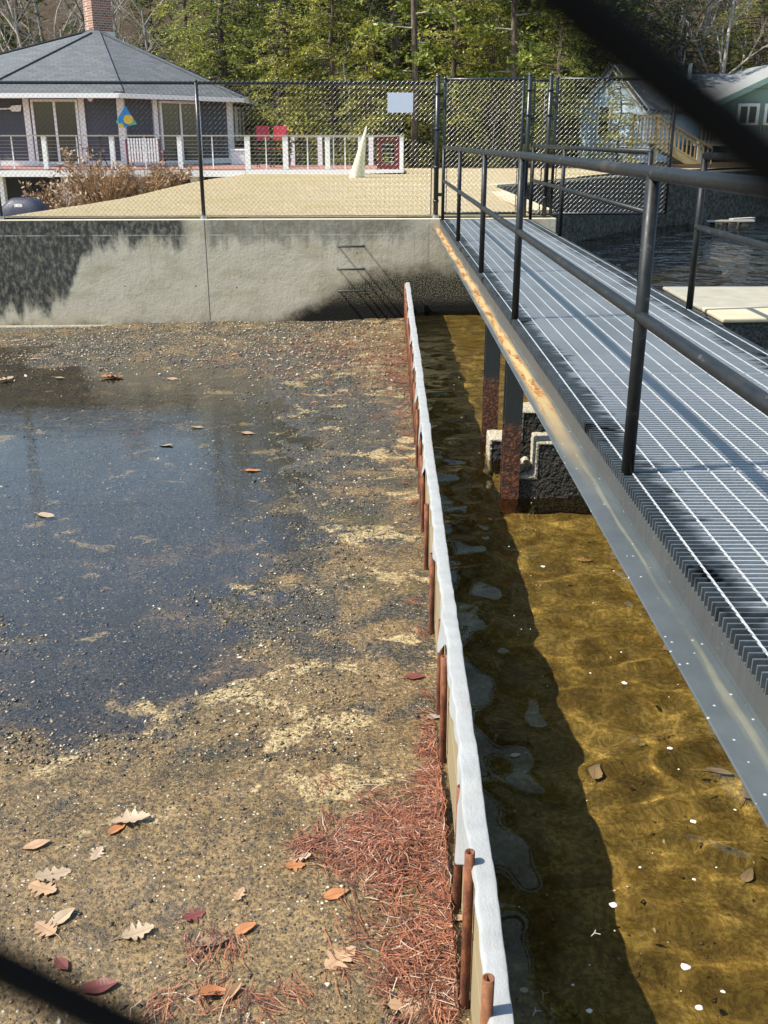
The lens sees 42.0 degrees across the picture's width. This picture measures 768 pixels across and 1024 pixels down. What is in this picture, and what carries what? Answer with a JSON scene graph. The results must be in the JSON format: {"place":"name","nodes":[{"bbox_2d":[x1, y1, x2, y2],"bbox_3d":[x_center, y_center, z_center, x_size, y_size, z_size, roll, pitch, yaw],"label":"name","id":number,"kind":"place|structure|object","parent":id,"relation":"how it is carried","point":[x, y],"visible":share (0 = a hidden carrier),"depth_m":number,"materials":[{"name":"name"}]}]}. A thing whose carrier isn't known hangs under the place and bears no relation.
{"place":"outdoors","nodes":[
{"label":"outdoors","id":0,"kind":"place"},
{"bbox_2d":[0,361,380,765],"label":"gravel","id":1,"kind":"structure","parent":0,"point":[128,738],"depth_m":6.63,"materials":[{"name":"gravel"}]},
{"bbox_2d":[0,470,459,1023],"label":"gravel","id":2,"kind":"structure","parent":0,"point":[158,966],"depth_m":4.92,"materials":[{"name":"gravel"}]},
{"bbox_2d":[0,318,471,1023],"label":"basin floor","id":3,"kind":"structure","parent":0,"point":[182,846],"depth_m":5.72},
{"bbox_2d":[21,880,56,896],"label":"oak leaf","id":4,"kind":"object","parent":3,"relation":"on","point":[41,887],"visible":1,"depth_m":3.90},
{"bbox_2d":[20,866,70,881],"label":"oak leaf","id":5,"kind":"object","parent":3,"relation":"on","point":[57,874],"visible":1,"depth_m":3.98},
{"bbox_2d":[33,920,60,938],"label":"oak leaf","id":6,"kind":"object","parent":3,"relation":"on","point":[43,928],"visible":1,"depth_m":3.70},
{"bbox_2d":[49,907,74,925],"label":"leaf","id":7,"kind":"object","parent":3,"relation":"on","point":[62,916],"visible":1,"depth_m":3.76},
{"bbox_2d":[88,978,117,990],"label":"leaf","id":8,"kind":"object","parent":3,"relation":"on","point":[104,984],"visible":0.46,"depth_m":3.48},
{"bbox_2d":[101,809,149,824],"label":"oak leaf","id":9,"kind":"object","parent":3,"relation":"on","point":[134,817],"visible":1,"depth_m":4.30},
{"bbox_2d":[111,921,153,940],"bbox_3d":[-0.930,1.550,3.692,0.151,0.027,0.087,2,21,6],"label":"oak leaf","id":10,"kind":"object","parent":3,"relation":"on","point":[134,933],"visible":1,"depth_m":3.70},
{"bbox_2d":[0,319,413,489],"bbox_3d":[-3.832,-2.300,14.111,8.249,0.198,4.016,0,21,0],"label":"gravel","id":11,"kind":"structure","parent":3,"relation":"on","point":[272,359],"depth_m":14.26,"materials":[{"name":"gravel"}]},
{"bbox_2d":[188,984,225,994],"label":"leaf","id":12,"kind":"object","parent":3,"relation":"on","point":[204,990],"visible":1,"depth_m":3.42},
{"bbox_2d":[68,324,428,638],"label":"pine needles","id":13,"kind":"object","parent":3,"relation":"on","point":[390,391],"visible":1,"depth_m":12.56,"materials":[{"name":"plant"}]},
{"bbox_2d":[0,217,555,332],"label":"concrete wall","id":14,"kind":"structure","parent":3,"relation":"on","point":[61,273],"depth_m":15.67,"materials":[{"name":"concrete"}]},
{"bbox_2d":[0,74,440,219],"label":"chain link fence","id":15,"kind":"object","parent":14,"relation":"on","point":[196,83],"visible":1,"depth_m":15.07,"materials":[{"name":"metal"}]},
{"bbox_2d":[387,93,412,112],"bbox_3d":[0.243,-6.116,14.939,0.382,0.276,0.004,0,21,0],"label":"sign","id":16,"kind":"object","parent":15,"relation":"attached to","point":[399,102],"visible":1,"depth_m":14.94,"materials":[{"name":"metal"}]},
{"bbox_2d":[438,76,525,214],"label":"chain link gate","id":17,"kind":"structure","parent":15,"relation":"attached to","point":[445,94],"depth_m":15.16,"materials":[{"name":"metal"}]},
{"bbox_2d":[523,73,553,217],"bbox_3d":[2.349,-5.593,15.319,0.406,2.086,0.082,-1,21,-2],"label":"gate post pair","id":18,"kind":"object","parent":14,"relation":"on","point":[550,80],"visible":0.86,"depth_m":15.22,"materials":[{"name":"black paint"}]},
{"bbox_2d":[547,76,673,214],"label":"fence wing","id":19,"kind":"structure","parent":18,"relation":"attached to","point":[555,103],"depth_m":15.35,"materials":[{"name":"metal"}]},
{"bbox_2d":[129,688,464,1023],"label":"pine needles","id":20,"kind":"object","parent":3,"relation":"on","point":[420,837],"visible":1,"depth_m":3.84,"materials":[{"name":"plant"}]},
{"bbox_2d":[317,888,348,899],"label":"leaf","id":21,"kind":"object","parent":3,"relation":"on","point":[332,894],"visible":1,"depth_m":3.84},
{"bbox_2d":[314,945,355,975],"bbox_3d":[-0.166,1.580,3.514,0.170,0.019,0.105,-40,44,-59],"label":"oak leaf","id":22,"kind":"object","parent":3,"relation":"on","point":[332,962],"visible":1,"depth_m":3.52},
{"bbox_2d":[374,991,427,1018],"bbox_3d":[0.057,1.643,3.333,0.195,0.012,0.118,6,24,-8],"label":"oak leaf","id":23,"kind":"object","parent":3,"relation":"on","point":[394,1003],"visible":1,"depth_m":3.34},
{"bbox_2d":[408,308,482,1023],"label":"plank barrier","id":24,"kind":"object","parent":3,"relation":"on","point":[476,963],"visible":0.21,"depth_m":4.18,"materials":[{"name":"wood"}]},
{"bbox_2d":[421,461,425,531],"bbox_3d":[0.289,-0.026,7.414,0.038,0.730,0.032,0,21,0],"label":"rusty pipe","id":25,"kind":"object","parent":24,"relation":"attached to","point":[422,498],"visible":0.65,"depth_m":7.36,"materials":[{"name":"metal"}]},
{"bbox_2d":[424,503,428,569],"bbox_3d":[0.286,0.257,6.762,0.037,0.660,0.032,0,21,0],"label":"rusty pipe","id":26,"kind":"object","parent":24,"relation":"attached to","point":[426,536],"visible":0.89,"depth_m":6.71,"materials":[{"name":"metal"}]},
{"bbox_2d":[429,552,434,633],"bbox_3d":[0.282,0.563,5.905,0.035,0.690,0.032,0,21,0],"label":"rusty pipe","id":27,"kind":"object","parent":24,"relation":"attached to","point":[431,594],"visible":0.69,"depth_m":5.86,"materials":[{"name":"metal"}]},
{"bbox_2d":[436,619,443,714],"bbox_3d":[0.281,0.869,5.048,0.037,0.720,0.032,0,21,0],"label":"rusty pipe","id":28,"kind":"object","parent":24,"relation":"attached to","point":[438,682],"visible":0.35,"depth_m":5.02,"materials":[{"name":"metal"}]},
{"bbox_2d":[439,655,447,762],"bbox_3d":[0.274,1.004,4.639,0.038,0.755,0.032,0,21,0],"label":"rusty pipe","id":29,"kind":"object","parent":24,"relation":"attached to","point":[443,713],"visible":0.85,"depth_m":4.59,"materials":[{"name":"metal"}]},
{"bbox_2d":[452,784,462,909],"bbox_3d":[0.276,1.343,3.730,0.039,0.760,0.032,0,21,0],"label":"rusty pipe","id":30,"kind":"object","parent":24,"relation":"attached to","point":[457,885],"visible":0.32,"depth_m":3.73,"materials":[{"name":"metal"}]},
{"bbox_2d":[405,282,513,1023],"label":"fabric strip","id":31,"kind":"object","parent":24,"relation":"on","point":[472,832],"visible":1,"depth_m":3.67,"materials":[{"name":"fabric"}]},
{"bbox_2d":[460,848,474,1009],"bbox_3d":[0.270,1.463,3.284,0.034,0.850,0.032,0,21,0],"label":"rusty pipe","id":32,"kind":"object","parent":24,"relation":"attached to","point":[468,891],"visible":0.97,"depth_m":3.23,"materials":[{"name":"metal"}]},
{"bbox_2d":[480,973,494,1023],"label":"rusty pipe","id":33,"kind":"object","parent":24,"relation":"attached to","point":[487,996],"visible":0.95,"depth_m":2.59,"materials":[{"name":"metal"}]},
{"bbox_2d":[5,168,712,217],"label":"lawn","id":34,"kind":"structure","parent":0,"point":[283,187],"depth_m":19.74,"materials":[{"name":"sand"}]},
{"bbox_2d":[2,198,49,215],"bbox_3d":[-7.761,-6.317,21.673,1.085,0.930,0.746,0,21,0],"label":"covered grill","id":35,"kind":"object","parent":34,"relation":"on","point":[16,203],"visible":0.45,"depth_m":21.35,"materials":[{"name":"grey fabric"}]},
{"bbox_2d":[18,178,91,209],"bbox_3d":[-8.000,-7.577,24.524,1.698,1.235,1.184,8,22,20],"label":"dried bush","id":36,"kind":"object","parent":34,"relation":"on","point":[60,185],"visible":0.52,"depth_m":24.28,"materials":[{"name":"plant"}]},
{"bbox_2d":[48,145,106,205],"bbox_3d":[-8.192,-8.841,26.759,1.564,1.924,0.901,-6,21,-15],"label":"dried bush","id":37,"kind":"object","parent":34,"relation":"on","point":[65,153],"visible":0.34,"depth_m":26.58,"materials":[{"name":"plant"}]},
{"bbox_2d":[61,159,142,204],"bbox_3d":[-7.458,-8.563,26.308,2.007,1.426,1.418,4,21,9],"label":"dried bush","id":38,"kind":"object","parent":34,"relation":"on","point":[109,187],"visible":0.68,"depth_m":26.12,"materials":[{"name":"plant"}]},
{"bbox_2d":[105,163,176,197],"bbox_3d":[-6.483,-8.806,26.849,2.039,1.101,1.247,0,21,0],"label":"dried bush","id":39,"kind":"object","parent":34,"relation":"on","point":[145,184],"visible":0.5,"depth_m":26.64,"materials":[{"name":"plant"}]},
{"bbox_2d":[145,160,198,186],"bbox_3d":[-5.672,-9.139,27.014,1.503,0.712,0.969,0,21,0],"label":"dried bush","id":40,"kind":"object","parent":34,"relation":"on","point":[183,175],"visible":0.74,"depth_m":26.93,"materials":[{"name":"plant"}]},
{"bbox_2d":[0,135,403,217],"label":"deck","id":41,"kind":"structure","parent":34,"relation":"on","point":[327,168],"depth_m":27.44,"materials":[{"name":"white paint"}]},
{"bbox_2d":[0,0,257,165],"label":"pavilion house","id":42,"kind":"structure","parent":41,"relation":"on","point":[97,50],"depth_m":30.37,"materials":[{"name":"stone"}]},
{"bbox_2d":[30,99,82,163],"bbox_3d":[-9.657,-11.225,29.542,1.375,1.800,0.085,0,21,0],"label":"sliding door","id":43,"kind":"structure","parent":42,"relation":"in","point":[56,102],"depth_m":29.48,"materials":[{"name":"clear glass"}]},
{"bbox_2d":[116,106,136,127],"bbox_3d":[-7.484,-11.462,29.000,0.606,0.609,0.138,0,21,0],"label":"kite","id":44,"kind":"object","parent":42,"relation":"hanging from","point":[130,119],"visible":0.95,"depth_m":29.00,"materials":[{"name":"blue fabric"}]},
{"bbox_2d":[158,100,202,162],"bbox_3d":[-6.340,-11.862,31.236,0.085,1.800,1.655,15,25,34],"label":"sliding door","id":45,"kind":"structure","parent":42,"relation":"in","point":[189,126],"depth_m":31.11,"materials":[{"name":"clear glass"}]},
{"bbox_2d":[234,107,244,139],"bbox_3d":[-4.993,-13.444,34.647,0.106,1.060,1.676,0,21,0],"label":"window","id":46,"kind":"structure","parent":42,"relation":"in","point":[239,112],"depth_m":34.48,"materials":[{"name":"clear glass"}]},
{"bbox_2d":[125,138,165,166],"bbox_3d":[-6.784,-10.235,28.498,0.975,0.780,0.630,0,21,0],"label":"bench","id":47,"kind":"object","parent":41,"relation":"on","point":[138,151],"visible":0.74,"depth_m":28.19,"materials":[{"name":"white paint"}]},
{"bbox_2d":[255,126,273,167],"bbox_3d":[-3.443,-10.527,28.810,0.475,1.132,0.468,-6,21,-16],"label":"deck chair","id":48,"kind":"object","parent":41,"relation":"on","point":[263,132],"visible":0.91,"depth_m":28.85,"materials":[{"name":"red fabric"}]},
{"bbox_2d":[349,126,366,177],"bbox_3d":[-0.665,-9.144,25.405,0.472,1.236,0.268,0,21,0],"label":"canvas cone","id":49,"kind":"object","parent":34,"relation":"on","point":[358,169],"visible":0.88,"depth_m":25.43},
{"bbox_2d":[0,0,767,167],"bbox_3d":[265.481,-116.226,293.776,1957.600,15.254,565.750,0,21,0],"label":"hill","id":50,"kind":"structure","parent":0,"point":[125,25],"depth_m":67.55,"materials":[{"name":"plant"}]},
{"bbox_2d":[0,0,49,52],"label":"bare tree","id":51,"kind":"object","parent":50,"relation":"on","point":[15,11],"visible":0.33,"depth_m":49.05,"materials":[{"name":"grey plant"}]},
{"bbox_2d":[0,0,52,49],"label":"hemlock","id":52,"kind":"object","parent":50,"relation":"on","point":[25,28],"visible":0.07,"depth_m":52.48,"materials":[{"name":"green plant"}]},
{"bbox_2d":[0,0,59,50],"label":"bare tree","id":53,"kind":"object","parent":50,"relation":"on","point":[13,20],"visible":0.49,"depth_m":41.76,"materials":[{"name":"grey plant"}]},
{"bbox_2d":[2,0,132,39],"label":"bare tree","id":54,"kind":"object","parent":50,"relation":"on","point":[80,21],"visible":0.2,"depth_m":45.37,"materials":[{"name":"grey plant"}]},
{"bbox_2d":[8,0,129,43],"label":"bare tree","id":55,"kind":"object","parent":50,"relation":"on","point":[37,17],"visible":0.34,"depth_m":54.00,"materials":[{"name":"grey plant"}]},
{"bbox_2d":[49,0,175,48],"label":"bare tree","id":56,"kind":"object","parent":50,"relation":"on","point":[113,12],"visible":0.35,"depth_m":53.89,"materials":[{"name":"grey plant"}]},
{"bbox_2d":[51,0,220,80],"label":"bare tree","id":57,"kind":"object","parent":50,"relation":"on","point":[144,33],"visible":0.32,"depth_m":45.89,"materials":[{"name":"grey plant"}]},
{"bbox_2d":[120,0,185,61],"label":"hemlock","id":58,"kind":"object","parent":50,"relation":"on","point":[142,4],"visible":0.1,"depth_m":52.42,"materials":[{"name":"green plant"}]},
{"bbox_2d":[147,0,234,87],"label":"hemlock","id":59,"kind":"object","parent":50,"relation":"on","point":[185,22],"visible":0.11,"depth_m":39.25,"materials":[{"name":"green plant"}]},
{"bbox_2d":[156,0,270,133],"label":"tall pine","id":60,"kind":"object","parent":50,"relation":"on","point":[227,9],"visible":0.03,"depth_m":50.34,"materials":[{"name":"green plant"}]},
{"bbox_2d":[156,0,299,217],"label":"hemlock","id":61,"kind":"object","parent":50,"relation":"on","point":[221,43],"visible":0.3,"depth_m":37.37,"materials":[{"name":"green plant"}]},
{"bbox_2d":[194,0,323,165],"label":"hemlock","id":62,"kind":"object","parent":50,"relation":"on","point":[239,22],"visible":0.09,"depth_m":43.29,"materials":[{"name":"green plant"}]},
{"bbox_2d":[200,0,357,129],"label":"tall pine","id":63,"kind":"object","parent":50,"relation":"on","point":[255,33],"visible":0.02,"depth_m":49.52,"materials":[{"name":"green plant"}]},
{"bbox_2d":[234,2,331,165],"bbox_3d":[-3.495,-14.046,33.596,3.547,5.613,3.523,-6,22,-16],"label":"young evergreen","id":64,"kind":"object","parent":50,"relation":"on","point":[268,95],"visible":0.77,"depth_m":33.51,"materials":[{"name":"green plant"}]},
{"bbox_2d":[227,0,356,161],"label":"hemlock","id":65,"kind":"object","parent":50,"relation":"on","point":[283,22],"visible":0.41,"depth_m":37.86,"materials":[{"name":"green plant"}]},
{"bbox_2d":[235,0,380,157],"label":"hemlock","id":66,"kind":"object","parent":50,"relation":"on","point":[308,12],"visible":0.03,"depth_m":44.03,"materials":[{"name":"green plant"}]},
{"bbox_2d":[262,0,407,162],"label":"hemlock","id":67,"kind":"object","parent":50,"relation":"on","point":[349,69],"visible":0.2,"depth_m":38.81,"materials":[{"name":"green plant"}]},
{"bbox_2d":[267,0,407,165],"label":"young evergreen","id":68,"kind":"object","parent":50,"relation":"on","point":[322,45],"visible":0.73,"depth_m":33.69,"materials":[{"name":"green plant"}]},
{"bbox_2d":[312,0,393,156],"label":"bare tree","id":69,"kind":"object","parent":50,"relation":"on","point":[348,81],"visible":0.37,"depth_m":36.85,"materials":[{"name":"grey plant"}]},
{"bbox_2d":[323,14,419,165],"bbox_3d":[-0.362,-13.784,33.416,3.274,5.181,3.252,7,22,18],"label":"young evergreen","id":70,"kind":"object","parent":50,"relation":"on","point":[380,113],"visible":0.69,"depth_m":33.15,"materials":[{"name":"green plant"}]},
{"bbox_2d":[287,0,458,160],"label":"tall pine","id":71,"kind":"object","parent":50,"relation":"on","point":[376,20],"visible":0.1,"depth_m":42.76,"materials":[{"name":"green plant"}]},
{"bbox_2d":[299,0,488,161],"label":"hemlock","id":72,"kind":"object","parent":50,"relation":"on","point":[395,49],"visible":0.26,"depth_m":38.58,"materials":[{"name":"green plant"}]},
{"bbox_2d":[349,0,477,166],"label":"pine tree","id":73,"kind":"object","parent":50,"relation":"on","point":[416,59],"visible":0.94,"depth_m":32.28,"materials":[{"name":"green plant"}]},
{"bbox_2d":[338,0,522,160],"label":"tall pine","id":74,"kind":"object","parent":50,"relation":"on","point":[431,25],"visible":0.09,"depth_m":43.29,"materials":[{"name":"green plant"}]},
{"bbox_2d":[375,0,523,166],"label":"young evergreen","id":75,"kind":"object","parent":50,"relation":"on","point":[452,63],"visible":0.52,"depth_m":34.64,"materials":[{"name":"green plant"}]},
{"bbox_2d":[408,0,546,158],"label":"hemlock","id":76,"kind":"object","parent":50,"relation":"on","point":[475,23],"visible":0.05,"depth_m":43.87,"materials":[{"name":"green plant"}]},
{"bbox_2d":[425,0,551,166],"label":"young evergreen","id":77,"kind":"object","parent":50,"relation":"on","point":[493,49],"visible":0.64,"depth_m":33.94,"materials":[{"name":"green plant"}]},
{"bbox_2d":[418,0,590,162],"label":"hemlock","id":78,"kind":"object","parent":50,"relation":"on","point":[520,34],"visible":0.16,"depth_m":39.76,"materials":[{"name":"green plant"}]},
{"bbox_2d":[453,0,573,166],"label":"pine tree","id":79,"kind":"object","parent":50,"relation":"on","point":[523,58],"visible":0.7,"depth_m":32.88,"materials":[{"name":"green plant"}]},
{"bbox_2d":[460,6,600,159],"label":"tall pine","id":80,"kind":"object","parent":50,"relation":"on","point":[540,72],"visible":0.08,"depth_m":44.35,"materials":[{"name":"green plant"}]},
{"bbox_2d":[495,22,609,162],"bbox_3d":[6.466,-17.628,37.319,4.960,10.110,4.536,-18,27,-39],"label":"hemlock","id":81,"kind":"object","parent":50,"relation":"on","point":[558,65],"visible":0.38,"depth_m":37.57,"materials":[{"name":"green plant"}]},
{"bbox_2d":[530,0,654,152],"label":"hemlock","id":82,"kind":"object","parent":50,"relation":"on","point":[581,88],"visible":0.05,"depth_m":45.59,"materials":[{"name":"green plant"}]},
{"bbox_2d":[590,82,645,163],"bbox_3d":[8.616,-14.476,36.749,2.551,3.924,2.413,11,23,28],"label":"young evergreen","id":83,"kind":"object","parent":50,"relation":"on","point":[613,108],"visible":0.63,"depth_m":36.76,"materials":[{"name":"green plant"}]},
{"bbox_2d":[572,74,696,177],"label":"blue house","id":84,"kind":"structure","parent":50,"relation":"on","point":[602,95],"depth_m":40.69,"materials":[{"name":"wood"}]},
{"bbox_2d":[596,106,610,136],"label":"window","id":85,"kind":"structure","parent":84,"relation":"in","point":[602,123],"depth_m":40.78,"materials":[{"name":"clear glass"}]},
{"bbox_2d":[568,0,718,119],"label":"tall pine","id":86,"kind":"object","parent":50,"relation":"on","point":[661,23],"visible":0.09,"depth_m":48.46,"materials":[{"name":"green plant"}]},
{"bbox_2d":[624,114,710,169],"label":"wooden stairs","id":87,"kind":"structure","parent":50,"relation":"on","point":[679,157],"depth_m":37.27,"materials":[{"name":"brown wood"}]},
{"bbox_2d":[652,0,719,45],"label":"bare tree","id":88,"kind":"object","parent":50,"relation":"on","point":[682,24],"visible":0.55,"depth_m":50.67,"materials":[{"name":"grey plant"}]},
{"bbox_2d":[650,0,736,70],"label":"hemlock","id":89,"kind":"object","parent":50,"relation":"on","point":[697,53],"visible":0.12,"depth_m":55.56,"materials":[{"name":"green plant"}]},
{"bbox_2d":[632,0,755,56],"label":"bare tree","id":90,"kind":"object","parent":50,"relation":"on","point":[689,28],"visible":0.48,"depth_m":46.53,"materials":[{"name":"grey plant"}]},
{"bbox_2d":[699,0,720,60],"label":"bare tree","id":91,"kind":"object","parent":50,"relation":"on","point":[706,31],"visible":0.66,"depth_m":53.73,"materials":[{"name":"grey plant"}]},
{"bbox_2d":[664,0,767,73],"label":"bare tree","id":92,"kind":"object","parent":50,"relation":"on","point":[723,64],"visible":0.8,"depth_m":48.67,"materials":[{"name":"grey plant"}]},
{"bbox_2d":[691,0,767,73],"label":"hemlock","id":93,"kind":"object","parent":50,"relation":"on","point":[716,46],"visible":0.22,"depth_m":57.67,"materials":[{"name":"green plant"}]},
{"bbox_2d":[702,0,767,73],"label":"bare tree","id":94,"kind":"object","parent":50,"relation":"on","point":[741,32],"visible":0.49,"depth_m":51.32,"materials":[{"name":"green plant"}]},
{"bbox_2d":[711,65,767,169],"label":"green house","id":95,"kind":"structure","parent":50,"relation":"on","point":[750,85],"depth_m":42.84,"materials":[{"name":"grey"}]},
{"bbox_2d":[713,0,767,69],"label":"bare tree","id":96,"kind":"object","parent":50,"relation":"on","point":[745,43],"visible":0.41,"depth_m":55.66,"materials":[{"name":"grey plant"}]},
{"bbox_2d":[414,311,767,1023],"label":"water","id":97,"kind":"structure","parent":0,"point":[594,797],"depth_m":4.41,"materials":[{"name":"liquid"}]},
{"bbox_2d":[438,411,735,1012],"bbox_3d":[1.201,-0.146,7.852,1.465,0.004,10.404,0,21,0],"label":"foam","id":98,"kind":"object","parent":97,"relation":"on","point":[683,965],"visible":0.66,"depth_m":3.46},
{"bbox_2d":[439,216,767,291],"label":"channel bed","id":99,"kind":"object","parent":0,"point":[726,271],"depth_m":28.87,"materials":[{"name":"concrete"}]},
{"bbox_2d":[486,402,545,461],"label":"stepped wall","id":100,"kind":"structure","parent":99,"relation":"on","point":[531,422],"depth_m":8.58,"materials":[{"name":"concrete"}]},
{"bbox_2d":[518,432,581,497],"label":"stepped wall","id":101,"kind":"structure","parent":99,"relation":"on","point":[547,475],"depth_m":7.73,"materials":[{"name":"concrete"}]},
{"bbox_2d":[433,144,767,827],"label":"footbridge","id":102,"kind":"object","parent":99,"relation":"on","point":[648,402],"visible":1,"depth_m":4.30,"materials":[{"name":"grey metal"}]},
{"bbox_2d":[486,170,767,266],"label":"retaining wall","id":103,"kind":"structure","parent":99,"relation":"on","point":[682,205],"depth_m":29.73,"materials":[{"name":"concrete"}]},
{"bbox_2d":[663,287,767,350],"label":"concrete dock","id":104,"kind":"object","parent":99,"relation":"on","point":[742,312],"visible":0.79,"depth_m":7.61,"materials":[{"name":"concrete"}]},
{"bbox_2d":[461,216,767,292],"bbox_3d":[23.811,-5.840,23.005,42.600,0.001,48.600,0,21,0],"label":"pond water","id":105,"kind":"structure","parent":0,"point":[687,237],"depth_m":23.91,"materials":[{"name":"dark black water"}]},
{"bbox_2d":[687,217,754,226],"bbox_3d":[10.747,-9.349,32.259,2.592,0.255,0.875,0,21,0],"label":"driftwood raft","id":106,"kind":"object","parent":105,"relation":"on","point":[743,221],"visible":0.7,"depth_m":31.90,"materials":[{"name":"grey wood"}]},
{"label":"near bank","id":107,"kind":"structure","parent":0,"visible":0},
{"bbox_2d":[0,0,767,1023],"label":"foreground fence","id":108,"kind":"object","parent":107,"relation":"on","point":[658,72],"depth_m":0.04,"materials":[{"name":"black metal"}]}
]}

